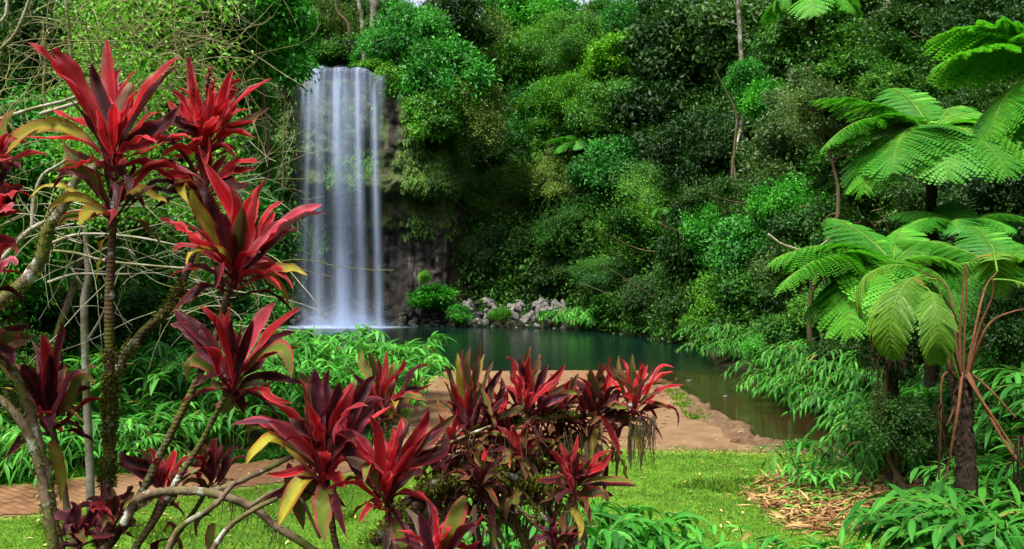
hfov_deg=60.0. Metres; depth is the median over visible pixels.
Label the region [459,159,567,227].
tree
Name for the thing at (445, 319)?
rock
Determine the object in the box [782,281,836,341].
shrub
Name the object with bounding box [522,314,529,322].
rock
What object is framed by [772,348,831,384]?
ginger plant
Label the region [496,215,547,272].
tree
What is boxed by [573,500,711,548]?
ginger plant
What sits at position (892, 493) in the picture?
ginger plant
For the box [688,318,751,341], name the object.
ginger plant
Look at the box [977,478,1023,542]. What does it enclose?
ginger plant
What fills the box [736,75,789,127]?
shrub
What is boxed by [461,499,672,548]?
ginger plant
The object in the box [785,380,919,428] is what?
ginger plant
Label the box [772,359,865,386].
ginger plant
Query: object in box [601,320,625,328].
reed plant
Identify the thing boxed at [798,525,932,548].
ginger plant
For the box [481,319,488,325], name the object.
rock
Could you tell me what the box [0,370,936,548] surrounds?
lawn
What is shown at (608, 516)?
ginger plant
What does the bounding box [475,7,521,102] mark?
tree
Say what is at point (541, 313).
shrub
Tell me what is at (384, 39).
tree
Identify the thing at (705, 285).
shrub
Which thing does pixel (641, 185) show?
tree
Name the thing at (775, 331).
shrub
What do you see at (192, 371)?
ginger plant
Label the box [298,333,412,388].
ginger plant
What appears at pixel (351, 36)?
shrub
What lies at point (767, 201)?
shrub
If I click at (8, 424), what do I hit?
ginger plant
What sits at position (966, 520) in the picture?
ginger plant
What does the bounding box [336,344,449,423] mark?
ginger plant
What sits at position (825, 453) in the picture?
ginger plant
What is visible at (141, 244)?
shrub
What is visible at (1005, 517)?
ginger plant
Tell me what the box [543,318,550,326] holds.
rock
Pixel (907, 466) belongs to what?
ginger plant
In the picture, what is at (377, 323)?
rock
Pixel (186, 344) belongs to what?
ginger plant
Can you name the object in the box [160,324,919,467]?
pool water
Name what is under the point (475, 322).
rock
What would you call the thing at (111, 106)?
red cordyline
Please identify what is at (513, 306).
rock
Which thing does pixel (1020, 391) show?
ginger plant
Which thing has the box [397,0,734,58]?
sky
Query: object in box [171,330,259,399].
ginger plant
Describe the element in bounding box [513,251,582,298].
shrub
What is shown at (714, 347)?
ginger plant
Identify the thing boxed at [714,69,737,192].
bare tree
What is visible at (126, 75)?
tree
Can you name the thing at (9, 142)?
red cordyline
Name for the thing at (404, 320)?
rock
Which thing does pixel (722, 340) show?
ginger plant
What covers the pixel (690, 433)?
sand bank
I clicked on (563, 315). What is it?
reed plant
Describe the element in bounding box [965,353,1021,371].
ginger plant
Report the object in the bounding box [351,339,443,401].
ginger plant
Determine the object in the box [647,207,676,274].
tree fern
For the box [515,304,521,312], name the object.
rock
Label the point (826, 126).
shrub
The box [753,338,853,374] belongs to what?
ginger plant
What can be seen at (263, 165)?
shrub
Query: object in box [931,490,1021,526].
ginger plant
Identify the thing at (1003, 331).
shrub
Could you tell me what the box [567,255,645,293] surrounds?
shrub
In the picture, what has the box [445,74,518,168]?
shrub
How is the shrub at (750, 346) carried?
on the lawn at (254, 434)
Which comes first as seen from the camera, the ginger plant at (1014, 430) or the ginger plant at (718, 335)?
the ginger plant at (1014, 430)
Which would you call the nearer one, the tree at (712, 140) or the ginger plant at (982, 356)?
the ginger plant at (982, 356)
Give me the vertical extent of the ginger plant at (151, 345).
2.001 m
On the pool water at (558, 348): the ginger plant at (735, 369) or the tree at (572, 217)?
the ginger plant at (735, 369)
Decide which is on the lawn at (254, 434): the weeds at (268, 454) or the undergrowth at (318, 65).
the weeds at (268, 454)
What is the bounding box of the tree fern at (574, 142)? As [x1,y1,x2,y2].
[546,135,598,199]
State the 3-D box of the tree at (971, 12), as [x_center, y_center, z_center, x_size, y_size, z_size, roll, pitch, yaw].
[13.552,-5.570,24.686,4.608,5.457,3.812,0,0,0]
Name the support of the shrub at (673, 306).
on the hillside
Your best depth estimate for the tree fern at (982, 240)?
12.28 m
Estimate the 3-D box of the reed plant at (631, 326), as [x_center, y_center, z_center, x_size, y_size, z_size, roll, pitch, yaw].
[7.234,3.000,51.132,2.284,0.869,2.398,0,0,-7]
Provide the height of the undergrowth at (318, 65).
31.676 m
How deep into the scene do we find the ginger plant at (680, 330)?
35.73 m
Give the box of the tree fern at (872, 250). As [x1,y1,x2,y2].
[766,217,967,486]
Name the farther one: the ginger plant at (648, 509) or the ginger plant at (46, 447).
the ginger plant at (46, 447)
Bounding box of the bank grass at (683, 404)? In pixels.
[663,384,710,419]
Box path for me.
[0,370,673,515]
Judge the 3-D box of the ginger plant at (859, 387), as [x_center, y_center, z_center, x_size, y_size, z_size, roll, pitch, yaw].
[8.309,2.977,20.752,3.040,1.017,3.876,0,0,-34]
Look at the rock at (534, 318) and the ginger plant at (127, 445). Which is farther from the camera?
the rock at (534, 318)
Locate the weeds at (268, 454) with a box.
[0,429,409,484]
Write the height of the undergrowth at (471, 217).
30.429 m
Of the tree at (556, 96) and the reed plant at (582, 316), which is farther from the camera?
the tree at (556, 96)
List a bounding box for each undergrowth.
[0,3,247,424]
[36,0,337,292]
[388,28,738,293]
[566,29,1023,391]
[917,350,1022,508]
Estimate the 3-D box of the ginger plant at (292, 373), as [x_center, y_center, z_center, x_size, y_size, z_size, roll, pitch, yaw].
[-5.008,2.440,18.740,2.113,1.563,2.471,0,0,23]
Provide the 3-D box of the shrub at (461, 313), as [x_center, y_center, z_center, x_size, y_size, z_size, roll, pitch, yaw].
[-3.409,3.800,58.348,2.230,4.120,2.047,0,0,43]
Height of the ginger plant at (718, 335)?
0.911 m
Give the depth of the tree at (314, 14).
73.11 m
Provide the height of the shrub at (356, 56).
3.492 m
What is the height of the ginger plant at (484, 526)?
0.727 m
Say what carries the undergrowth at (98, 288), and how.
on the hillside
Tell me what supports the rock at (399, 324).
in the pool water at (558, 348)
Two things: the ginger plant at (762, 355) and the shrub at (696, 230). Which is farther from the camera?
the shrub at (696, 230)
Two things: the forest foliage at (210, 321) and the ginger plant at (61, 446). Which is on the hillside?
the forest foliage at (210, 321)
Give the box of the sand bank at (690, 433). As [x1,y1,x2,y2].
[395,373,800,453]
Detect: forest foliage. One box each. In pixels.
[0,0,212,360]
[0,77,143,211]
[451,0,1023,352]
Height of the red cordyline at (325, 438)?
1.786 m
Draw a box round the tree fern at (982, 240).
[894,226,1023,389]
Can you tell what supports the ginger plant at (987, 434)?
on the hillside
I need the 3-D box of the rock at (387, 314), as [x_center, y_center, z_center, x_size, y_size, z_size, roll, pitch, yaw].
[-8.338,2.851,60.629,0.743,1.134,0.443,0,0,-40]
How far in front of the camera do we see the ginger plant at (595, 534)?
7.57 m
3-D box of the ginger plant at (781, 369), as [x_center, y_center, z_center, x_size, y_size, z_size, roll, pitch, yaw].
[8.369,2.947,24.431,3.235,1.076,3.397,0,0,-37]
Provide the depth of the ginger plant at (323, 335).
23.44 m
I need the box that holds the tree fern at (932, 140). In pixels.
[809,88,1023,464]
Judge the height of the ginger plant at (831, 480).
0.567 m
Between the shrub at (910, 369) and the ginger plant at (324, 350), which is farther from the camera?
the ginger plant at (324, 350)
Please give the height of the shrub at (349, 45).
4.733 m
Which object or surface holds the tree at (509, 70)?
on the hillside
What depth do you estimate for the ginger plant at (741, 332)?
34.49 m
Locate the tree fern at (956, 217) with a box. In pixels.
[888,200,1023,394]
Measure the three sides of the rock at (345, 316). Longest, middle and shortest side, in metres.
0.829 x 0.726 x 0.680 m
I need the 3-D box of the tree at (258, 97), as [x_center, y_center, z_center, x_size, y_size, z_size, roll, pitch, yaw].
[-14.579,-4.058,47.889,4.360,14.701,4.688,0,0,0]
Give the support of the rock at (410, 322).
in the pool water at (558, 348)
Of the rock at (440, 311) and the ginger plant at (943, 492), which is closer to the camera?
the ginger plant at (943, 492)
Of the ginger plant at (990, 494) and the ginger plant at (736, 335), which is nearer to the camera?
the ginger plant at (990, 494)
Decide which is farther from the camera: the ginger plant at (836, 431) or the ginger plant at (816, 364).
the ginger plant at (816, 364)
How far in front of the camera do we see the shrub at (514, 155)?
66.54 m
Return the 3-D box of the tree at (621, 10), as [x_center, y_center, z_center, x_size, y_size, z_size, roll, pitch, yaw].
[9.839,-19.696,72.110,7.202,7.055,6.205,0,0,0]
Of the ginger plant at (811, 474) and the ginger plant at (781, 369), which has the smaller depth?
the ginger plant at (811, 474)
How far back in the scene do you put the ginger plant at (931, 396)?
13.41 m
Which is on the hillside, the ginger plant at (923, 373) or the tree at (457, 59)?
the ginger plant at (923, 373)
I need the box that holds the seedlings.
[736,463,923,537]
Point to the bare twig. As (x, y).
(777, 241)
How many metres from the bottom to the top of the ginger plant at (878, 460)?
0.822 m
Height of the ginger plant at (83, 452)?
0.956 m
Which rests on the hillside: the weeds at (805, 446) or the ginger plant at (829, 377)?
the ginger plant at (829, 377)
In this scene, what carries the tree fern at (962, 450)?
on the lawn at (254, 434)
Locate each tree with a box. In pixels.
[0,0,101,405]
[0,69,136,338]
[31,36,166,397]
[56,228,121,512]
[68,0,215,201]
[139,66,259,335]
[176,163,308,319]
[183,0,267,240]
[194,0,324,287]
[215,76,286,163]
[255,35,322,330]
[301,0,330,49]
[303,0,369,48]
[315,0,380,29]
[334,0,350,67]
[351,0,388,61]
[352,0,459,71]
[354,0,366,77]
[364,0,418,28]
[369,0,380,58]
[392,33,502,130]
[416,0,511,56]
[450,217,514,289]
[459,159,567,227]
[474,0,587,40]
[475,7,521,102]
[481,33,544,121]
[485,71,561,168]
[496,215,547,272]
[508,6,609,76]
[515,69,601,134]
[527,192,611,256]
[528,144,600,203]
[561,73,644,148]
[563,129,648,212]
[574,27,636,80]
[577,0,623,26]
[590,0,642,37]
[590,70,717,166]
[593,197,677,273]
[603,0,736,102]
[605,156,689,218]
[625,0,705,26]
[636,102,757,196]
[650,207,717,289]
[664,171,752,234]
[685,0,778,74]
[698,213,778,279]
[711,0,746,180]
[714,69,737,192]
[721,56,767,193]
[743,18,819,83]
[767,0,881,53]
[787,13,901,97]
[850,0,996,64]
[911,0,1023,84]
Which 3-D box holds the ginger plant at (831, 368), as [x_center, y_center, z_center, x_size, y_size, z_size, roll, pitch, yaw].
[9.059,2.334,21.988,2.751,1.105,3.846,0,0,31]
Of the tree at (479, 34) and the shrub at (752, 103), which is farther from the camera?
the tree at (479, 34)
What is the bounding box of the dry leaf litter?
[721,462,952,540]
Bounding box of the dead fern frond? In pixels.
[855,329,915,426]
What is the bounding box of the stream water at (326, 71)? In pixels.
[312,66,373,77]
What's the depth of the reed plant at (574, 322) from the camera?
55.51 m
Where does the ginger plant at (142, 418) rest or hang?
on the lawn at (254, 434)
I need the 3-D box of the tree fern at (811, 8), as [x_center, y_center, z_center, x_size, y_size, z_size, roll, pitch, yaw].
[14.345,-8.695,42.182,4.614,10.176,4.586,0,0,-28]
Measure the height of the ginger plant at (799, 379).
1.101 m
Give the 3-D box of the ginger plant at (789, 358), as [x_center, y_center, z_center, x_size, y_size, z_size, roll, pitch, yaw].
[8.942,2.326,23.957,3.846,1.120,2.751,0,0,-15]
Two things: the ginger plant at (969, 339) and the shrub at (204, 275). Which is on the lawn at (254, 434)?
the shrub at (204, 275)
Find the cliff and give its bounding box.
[169,58,480,324]
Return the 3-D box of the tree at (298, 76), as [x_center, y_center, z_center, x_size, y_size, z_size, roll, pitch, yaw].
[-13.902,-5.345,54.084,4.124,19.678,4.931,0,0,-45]
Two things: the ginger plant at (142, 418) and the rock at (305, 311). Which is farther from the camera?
the rock at (305, 311)
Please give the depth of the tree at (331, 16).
74.54 m
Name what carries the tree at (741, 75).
on the hillside
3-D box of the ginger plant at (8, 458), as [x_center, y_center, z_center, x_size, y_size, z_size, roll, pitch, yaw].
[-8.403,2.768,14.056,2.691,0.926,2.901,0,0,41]
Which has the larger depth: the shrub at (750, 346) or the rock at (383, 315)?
the rock at (383, 315)
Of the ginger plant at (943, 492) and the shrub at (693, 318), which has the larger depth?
the shrub at (693, 318)
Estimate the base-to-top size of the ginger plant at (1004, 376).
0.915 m
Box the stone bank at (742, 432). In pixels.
[646,375,858,466]
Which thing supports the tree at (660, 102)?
on the hillside
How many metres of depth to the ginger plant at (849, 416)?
15.27 m
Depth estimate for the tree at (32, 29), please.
16.47 m
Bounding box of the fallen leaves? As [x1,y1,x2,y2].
[25,439,844,548]
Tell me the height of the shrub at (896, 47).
5.195 m
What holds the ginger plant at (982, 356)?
on the hillside
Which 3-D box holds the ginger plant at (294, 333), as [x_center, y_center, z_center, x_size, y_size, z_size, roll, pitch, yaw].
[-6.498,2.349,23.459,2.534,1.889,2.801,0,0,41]
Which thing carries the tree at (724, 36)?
on the hillside
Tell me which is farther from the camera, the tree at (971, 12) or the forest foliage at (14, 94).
the forest foliage at (14, 94)
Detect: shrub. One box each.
[0,183,105,404]
[0,281,129,363]
[0,323,67,412]
[37,189,184,403]
[89,275,198,397]
[128,191,227,404]
[146,262,274,337]
[230,285,294,334]
[237,132,286,286]
[248,249,294,292]
[304,40,345,66]
[318,34,359,67]
[321,28,360,67]
[343,44,391,67]
[354,58,390,72]
[369,55,408,98]
[400,84,473,144]
[402,281,467,320]
[416,269,431,325]
[443,301,476,326]
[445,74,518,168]
[470,119,541,186]
[488,305,513,327]
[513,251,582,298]
[536,310,548,328]
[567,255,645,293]
[583,289,635,329]
[615,271,673,323]
[652,282,699,340]
[675,197,723,273]
[678,308,714,347]
[684,271,727,316]
[706,258,785,330]
[727,107,830,197]
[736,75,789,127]
[737,163,833,248]
[741,330,781,371]
[743,310,800,367]
[744,240,820,311]
[757,314,820,377]
[758,58,871,124]
[764,190,860,286]
[768,73,868,383]
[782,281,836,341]
[784,339,826,386]
[795,128,894,198]
[802,321,882,389]
[811,162,921,237]
[848,56,928,236]
[849,316,928,512]
[853,27,969,176]
[855,389,939,504]
[890,168,1023,260]
[907,321,963,370]
[937,73,1023,122]
[950,378,1023,483]
[958,279,1023,468]
[959,163,1023,265]
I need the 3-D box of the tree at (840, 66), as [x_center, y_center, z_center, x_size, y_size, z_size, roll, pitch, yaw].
[16.216,-8.838,40.568,7.168,5.983,6.355,0,0,0]
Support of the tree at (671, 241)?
on the hillside
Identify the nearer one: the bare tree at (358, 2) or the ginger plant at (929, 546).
the ginger plant at (929, 546)
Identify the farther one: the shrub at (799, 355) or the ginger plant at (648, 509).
the shrub at (799, 355)
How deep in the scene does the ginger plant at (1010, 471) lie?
8.61 m
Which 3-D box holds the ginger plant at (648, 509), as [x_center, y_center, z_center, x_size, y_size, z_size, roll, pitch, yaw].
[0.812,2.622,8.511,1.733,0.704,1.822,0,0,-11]
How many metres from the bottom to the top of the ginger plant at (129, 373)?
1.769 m
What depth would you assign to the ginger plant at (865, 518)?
8.30 m
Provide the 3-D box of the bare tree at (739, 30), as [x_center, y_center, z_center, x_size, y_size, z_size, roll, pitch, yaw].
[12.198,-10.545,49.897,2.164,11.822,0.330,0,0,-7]
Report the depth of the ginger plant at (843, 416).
19.30 m
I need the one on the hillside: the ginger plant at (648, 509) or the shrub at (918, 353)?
the shrub at (918, 353)
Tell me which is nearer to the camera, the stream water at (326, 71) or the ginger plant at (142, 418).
the ginger plant at (142, 418)
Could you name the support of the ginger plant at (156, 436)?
on the lawn at (254, 434)
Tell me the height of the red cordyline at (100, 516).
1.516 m
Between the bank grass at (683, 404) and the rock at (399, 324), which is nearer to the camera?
the bank grass at (683, 404)
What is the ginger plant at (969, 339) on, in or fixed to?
on the hillside
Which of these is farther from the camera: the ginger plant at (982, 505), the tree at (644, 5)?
the tree at (644, 5)
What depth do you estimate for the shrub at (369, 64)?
61.11 m
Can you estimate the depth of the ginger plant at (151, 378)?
15.60 m
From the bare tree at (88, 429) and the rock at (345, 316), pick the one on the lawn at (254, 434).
the bare tree at (88, 429)
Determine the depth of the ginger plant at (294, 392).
16.95 m
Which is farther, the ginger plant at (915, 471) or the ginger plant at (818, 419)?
the ginger plant at (818, 419)
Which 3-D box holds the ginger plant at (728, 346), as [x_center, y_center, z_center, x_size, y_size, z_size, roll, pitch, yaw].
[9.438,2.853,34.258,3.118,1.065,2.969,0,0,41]
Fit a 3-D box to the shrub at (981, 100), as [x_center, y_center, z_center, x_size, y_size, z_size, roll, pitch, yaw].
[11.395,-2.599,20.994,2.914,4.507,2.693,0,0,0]
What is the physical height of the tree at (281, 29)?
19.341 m
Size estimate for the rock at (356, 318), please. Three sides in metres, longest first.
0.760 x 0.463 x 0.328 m
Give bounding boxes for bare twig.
[767,233,830,249]
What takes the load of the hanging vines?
on the hillside
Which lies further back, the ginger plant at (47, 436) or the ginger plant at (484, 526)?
the ginger plant at (47, 436)
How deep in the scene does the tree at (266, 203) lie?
41.58 m
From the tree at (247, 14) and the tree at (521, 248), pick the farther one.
the tree at (521, 248)
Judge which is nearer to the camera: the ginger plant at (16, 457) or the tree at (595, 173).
the ginger plant at (16, 457)
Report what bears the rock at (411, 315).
on the rock
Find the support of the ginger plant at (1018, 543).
on the lawn at (254, 434)
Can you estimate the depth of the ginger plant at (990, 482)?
9.24 m
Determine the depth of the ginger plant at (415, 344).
23.12 m
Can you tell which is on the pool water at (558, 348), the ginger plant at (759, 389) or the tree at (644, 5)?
the ginger plant at (759, 389)
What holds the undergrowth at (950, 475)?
on the lawn at (254, 434)
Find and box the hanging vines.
[452,0,1005,341]
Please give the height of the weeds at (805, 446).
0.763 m
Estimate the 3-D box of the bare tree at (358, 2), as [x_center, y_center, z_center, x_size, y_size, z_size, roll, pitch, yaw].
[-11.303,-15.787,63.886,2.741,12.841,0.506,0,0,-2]
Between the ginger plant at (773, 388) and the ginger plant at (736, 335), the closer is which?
the ginger plant at (773, 388)
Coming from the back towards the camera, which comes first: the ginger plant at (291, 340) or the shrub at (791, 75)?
the shrub at (791, 75)
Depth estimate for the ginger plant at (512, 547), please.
7.75 m
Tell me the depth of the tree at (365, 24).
87.36 m
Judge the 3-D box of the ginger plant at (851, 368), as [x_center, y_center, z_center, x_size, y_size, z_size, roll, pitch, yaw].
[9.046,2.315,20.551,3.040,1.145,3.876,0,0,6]
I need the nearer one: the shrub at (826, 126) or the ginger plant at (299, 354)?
the ginger plant at (299, 354)
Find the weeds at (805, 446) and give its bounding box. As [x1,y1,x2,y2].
[775,438,842,465]
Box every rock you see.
[302,309,309,315]
[312,317,320,325]
[328,305,337,310]
[331,308,340,315]
[331,316,341,324]
[341,312,350,322]
[354,316,359,323]
[362,316,370,323]
[368,312,381,325]
[380,308,393,318]
[384,312,390,320]
[396,322,403,326]
[401,317,407,324]
[408,318,415,326]
[409,311,413,318]
[437,308,444,314]
[443,317,447,324]
[469,319,477,325]
[476,311,484,317]
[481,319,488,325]
[511,303,516,311]
[512,311,518,320]
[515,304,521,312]
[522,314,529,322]
[531,308,539,322]
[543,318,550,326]
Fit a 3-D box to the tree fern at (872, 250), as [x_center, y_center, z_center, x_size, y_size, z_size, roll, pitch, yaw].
[5.015,1.174,12.434,2.985,4.119,2.373,0,0,-40]
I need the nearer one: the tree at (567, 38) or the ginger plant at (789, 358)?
the ginger plant at (789, 358)
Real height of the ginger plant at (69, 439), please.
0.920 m
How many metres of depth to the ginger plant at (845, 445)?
14.45 m
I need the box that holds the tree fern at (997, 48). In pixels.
[922,16,1023,149]
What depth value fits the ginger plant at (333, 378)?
18.30 m
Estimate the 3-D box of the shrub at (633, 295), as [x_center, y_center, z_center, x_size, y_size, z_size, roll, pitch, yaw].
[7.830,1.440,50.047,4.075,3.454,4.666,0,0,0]
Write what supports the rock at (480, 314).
on the rock
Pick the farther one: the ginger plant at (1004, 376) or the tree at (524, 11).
the tree at (524, 11)
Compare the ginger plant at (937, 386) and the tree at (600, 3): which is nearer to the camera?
the ginger plant at (937, 386)
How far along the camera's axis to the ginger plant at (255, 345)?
19.94 m
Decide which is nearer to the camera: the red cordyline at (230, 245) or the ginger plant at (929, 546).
the red cordyline at (230, 245)
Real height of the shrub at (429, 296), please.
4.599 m
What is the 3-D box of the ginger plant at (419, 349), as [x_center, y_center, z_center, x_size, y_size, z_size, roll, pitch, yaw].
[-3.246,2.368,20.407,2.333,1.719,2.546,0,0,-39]
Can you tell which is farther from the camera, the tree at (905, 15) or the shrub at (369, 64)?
the shrub at (369, 64)
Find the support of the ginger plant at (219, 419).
on the lawn at (254, 434)
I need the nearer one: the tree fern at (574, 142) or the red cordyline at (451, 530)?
the red cordyline at (451, 530)
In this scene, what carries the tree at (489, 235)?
on the hillside
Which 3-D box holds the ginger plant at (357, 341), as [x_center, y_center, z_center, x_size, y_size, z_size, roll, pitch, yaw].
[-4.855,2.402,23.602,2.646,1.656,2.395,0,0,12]
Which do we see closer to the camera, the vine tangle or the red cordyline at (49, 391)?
the red cordyline at (49, 391)
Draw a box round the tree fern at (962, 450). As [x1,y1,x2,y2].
[852,251,1023,514]
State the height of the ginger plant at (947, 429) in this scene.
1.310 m
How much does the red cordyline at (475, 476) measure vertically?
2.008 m
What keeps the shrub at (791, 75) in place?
on the hillside
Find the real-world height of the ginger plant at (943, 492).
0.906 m
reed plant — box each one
[536,305,590,327]
[542,308,600,327]
[552,308,602,328]
[553,309,598,328]
[565,308,625,329]
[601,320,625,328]
[620,323,644,331]
[655,325,667,338]
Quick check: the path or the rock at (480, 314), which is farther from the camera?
the rock at (480, 314)
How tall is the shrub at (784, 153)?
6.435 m
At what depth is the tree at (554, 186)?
63.11 m
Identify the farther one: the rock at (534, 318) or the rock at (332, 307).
the rock at (332, 307)
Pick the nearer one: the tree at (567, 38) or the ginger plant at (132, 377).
the ginger plant at (132, 377)
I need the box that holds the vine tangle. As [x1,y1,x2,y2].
[0,0,372,380]
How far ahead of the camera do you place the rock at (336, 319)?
61.10 m
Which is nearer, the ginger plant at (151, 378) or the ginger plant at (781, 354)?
the ginger plant at (151, 378)
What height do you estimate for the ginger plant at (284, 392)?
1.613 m
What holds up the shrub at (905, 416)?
on the lawn at (254, 434)
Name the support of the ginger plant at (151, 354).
on the lawn at (254, 434)
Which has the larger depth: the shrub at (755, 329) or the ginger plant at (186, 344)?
the shrub at (755, 329)
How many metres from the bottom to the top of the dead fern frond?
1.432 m
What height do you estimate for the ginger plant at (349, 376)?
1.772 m
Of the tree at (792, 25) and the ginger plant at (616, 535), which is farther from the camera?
the tree at (792, 25)
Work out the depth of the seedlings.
12.38 m
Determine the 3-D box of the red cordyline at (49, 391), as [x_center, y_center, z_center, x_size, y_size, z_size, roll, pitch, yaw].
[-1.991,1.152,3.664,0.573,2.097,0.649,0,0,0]
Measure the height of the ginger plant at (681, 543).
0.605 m
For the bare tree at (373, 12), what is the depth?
67.67 m
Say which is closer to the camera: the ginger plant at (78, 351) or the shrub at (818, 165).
the ginger plant at (78, 351)
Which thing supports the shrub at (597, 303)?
on the hillside
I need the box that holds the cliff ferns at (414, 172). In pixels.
[216,72,483,296]
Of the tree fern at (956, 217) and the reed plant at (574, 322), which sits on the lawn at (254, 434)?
the tree fern at (956, 217)
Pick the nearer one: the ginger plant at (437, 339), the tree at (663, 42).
the ginger plant at (437, 339)
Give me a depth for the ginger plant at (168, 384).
20.36 m
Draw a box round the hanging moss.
[290,105,384,264]
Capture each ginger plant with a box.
[0,340,146,403]
[0,355,101,418]
[0,402,120,487]
[0,404,138,477]
[0,406,160,475]
[0,407,125,470]
[0,413,23,427]
[0,414,198,471]
[0,416,98,478]
[0,421,74,470]
[2,415,76,457]
[2,418,102,473]
[3,409,132,465]
[11,406,244,477]
[60,344,184,453]
[62,342,177,404]
[63,406,198,458]
[65,348,157,403]
[78,396,146,416]
[92,399,189,451]
[93,347,188,421]
[93,404,191,450]
[98,397,204,443]
[100,334,190,403]
[126,352,192,413]
[127,348,211,435]
[135,335,222,419]
[139,390,287,451]
[139,400,241,455]
[141,387,258,446]
[142,336,202,408]
[151,353,279,445]
[158,357,271,436]
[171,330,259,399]
[173,348,305,424]
[187,340,295,417]
[190,325,294,343]
[220,338,317,416]
[236,329,311,350]
[237,327,326,344]
[239,360,312,436]
[239,365,346,445]
[247,355,338,430]
[262,358,364,416]
[267,353,355,417]
[273,344,338,373]
[274,332,374,388]
[275,331,315,342]
[285,326,366,367]
[292,334,380,350]
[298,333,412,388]
[302,321,389,365]
[312,366,403,393]
[328,338,431,411]
[330,342,455,431]
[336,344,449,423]
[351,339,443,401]
[353,343,442,412]
[368,331,455,396]
[369,341,434,370]
[455,501,640,548]
[459,495,606,548]
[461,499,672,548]
[465,499,573,544]
[481,519,538,548]
[514,502,705,548]
[517,517,710,548]
[546,501,692,548]
[569,505,693,544]
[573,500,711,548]
[661,524,774,548]
[671,322,746,343]
[674,337,743,360]
[679,324,745,340]
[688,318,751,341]
[688,339,749,360]
[698,338,746,358]
[701,326,745,345]
[702,334,751,359]
[710,534,836,548]
[713,327,745,341]
[714,338,750,358]
[716,326,748,341]
[718,359,810,391]
[726,325,758,339]
[730,360,839,400]
[732,369,839,404]
[733,362,820,398]
[748,375,856,414]
[749,345,817,365]
[749,535,878,548]
[750,370,845,411]
[750,442,852,479]
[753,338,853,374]
[756,339,802,366]
[756,343,817,377]
[757,339,807,368]
[761,381,879,420]
[761,418,954,485]
[763,451,868,489]
[767,347,789,366]
[768,372,877,416]
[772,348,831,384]
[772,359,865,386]
[779,381,876,428]
[781,349,907,392]
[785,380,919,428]
[791,454,890,496]
[793,352,923,391]
[796,345,922,387]
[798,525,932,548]
[806,348,876,387]
[806,413,983,466]
[808,352,922,392]
[808,390,877,421]
[811,418,945,473]
[812,350,943,394]
[813,404,865,441]
[819,384,950,471]
[821,367,923,396]
[826,353,924,399]
[827,423,978,475]
[830,401,933,466]
[830,427,952,481]
[830,503,967,548]
[832,386,976,478]
[832,431,950,462]
[843,499,1015,548]
[844,479,1023,548]
[844,503,1006,548]
[845,483,1023,548]
[853,432,943,474]
[859,409,952,481]
[860,361,924,402]
[867,367,988,401]
[870,484,1023,540]
[884,486,1023,548]
[888,479,1023,547]
[890,466,1023,508]
[905,363,979,395]
[908,357,997,391]
[910,455,1021,511]
[917,382,978,460]
[923,380,979,407]
[929,371,995,411]
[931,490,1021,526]
[939,341,996,368]
[948,480,1023,527]
[961,330,992,365]
[962,339,998,363]
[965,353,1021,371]
[972,362,1023,417]
[973,356,1023,388]
[973,383,1023,428]
[973,416,1023,477]
[976,452,1023,504]
[977,402,1023,446]
[977,432,1023,491]
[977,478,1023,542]
[1008,386,1023,407]
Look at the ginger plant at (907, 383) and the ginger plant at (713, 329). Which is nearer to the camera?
the ginger plant at (907, 383)
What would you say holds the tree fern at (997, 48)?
on the hillside
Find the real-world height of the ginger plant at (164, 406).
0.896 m
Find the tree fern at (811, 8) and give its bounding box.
[760,0,863,124]
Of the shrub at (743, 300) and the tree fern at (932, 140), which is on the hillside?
the shrub at (743, 300)
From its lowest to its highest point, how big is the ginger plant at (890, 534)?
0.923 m
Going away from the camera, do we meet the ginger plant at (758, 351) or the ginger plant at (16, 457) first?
the ginger plant at (16, 457)
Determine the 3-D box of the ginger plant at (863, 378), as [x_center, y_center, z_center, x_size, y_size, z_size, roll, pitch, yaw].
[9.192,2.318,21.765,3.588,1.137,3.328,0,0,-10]
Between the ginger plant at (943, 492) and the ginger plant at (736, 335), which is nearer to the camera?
the ginger plant at (943, 492)
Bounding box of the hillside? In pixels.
[2,74,1023,502]
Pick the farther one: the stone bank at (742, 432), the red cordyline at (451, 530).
the stone bank at (742, 432)
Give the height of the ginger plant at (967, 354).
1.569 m
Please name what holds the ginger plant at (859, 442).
on the lawn at (254, 434)
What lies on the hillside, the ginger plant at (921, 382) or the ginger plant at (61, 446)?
the ginger plant at (921, 382)
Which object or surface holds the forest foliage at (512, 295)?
on the hillside
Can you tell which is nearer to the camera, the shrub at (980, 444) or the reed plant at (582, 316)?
the shrub at (980, 444)
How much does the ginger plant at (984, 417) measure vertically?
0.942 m
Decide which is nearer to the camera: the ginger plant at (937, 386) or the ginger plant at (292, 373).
the ginger plant at (937, 386)
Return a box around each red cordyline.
[0,108,52,307]
[0,307,104,548]
[24,38,271,548]
[54,436,251,548]
[98,163,326,548]
[119,368,456,548]
[352,349,431,545]
[368,342,681,548]
[393,496,482,548]
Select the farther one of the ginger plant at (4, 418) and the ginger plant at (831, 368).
the ginger plant at (831, 368)
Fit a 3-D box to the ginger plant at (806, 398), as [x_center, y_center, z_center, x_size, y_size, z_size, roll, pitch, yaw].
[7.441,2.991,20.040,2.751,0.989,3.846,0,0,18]
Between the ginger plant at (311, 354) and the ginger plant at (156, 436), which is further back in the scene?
the ginger plant at (311, 354)
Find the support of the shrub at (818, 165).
on the hillside

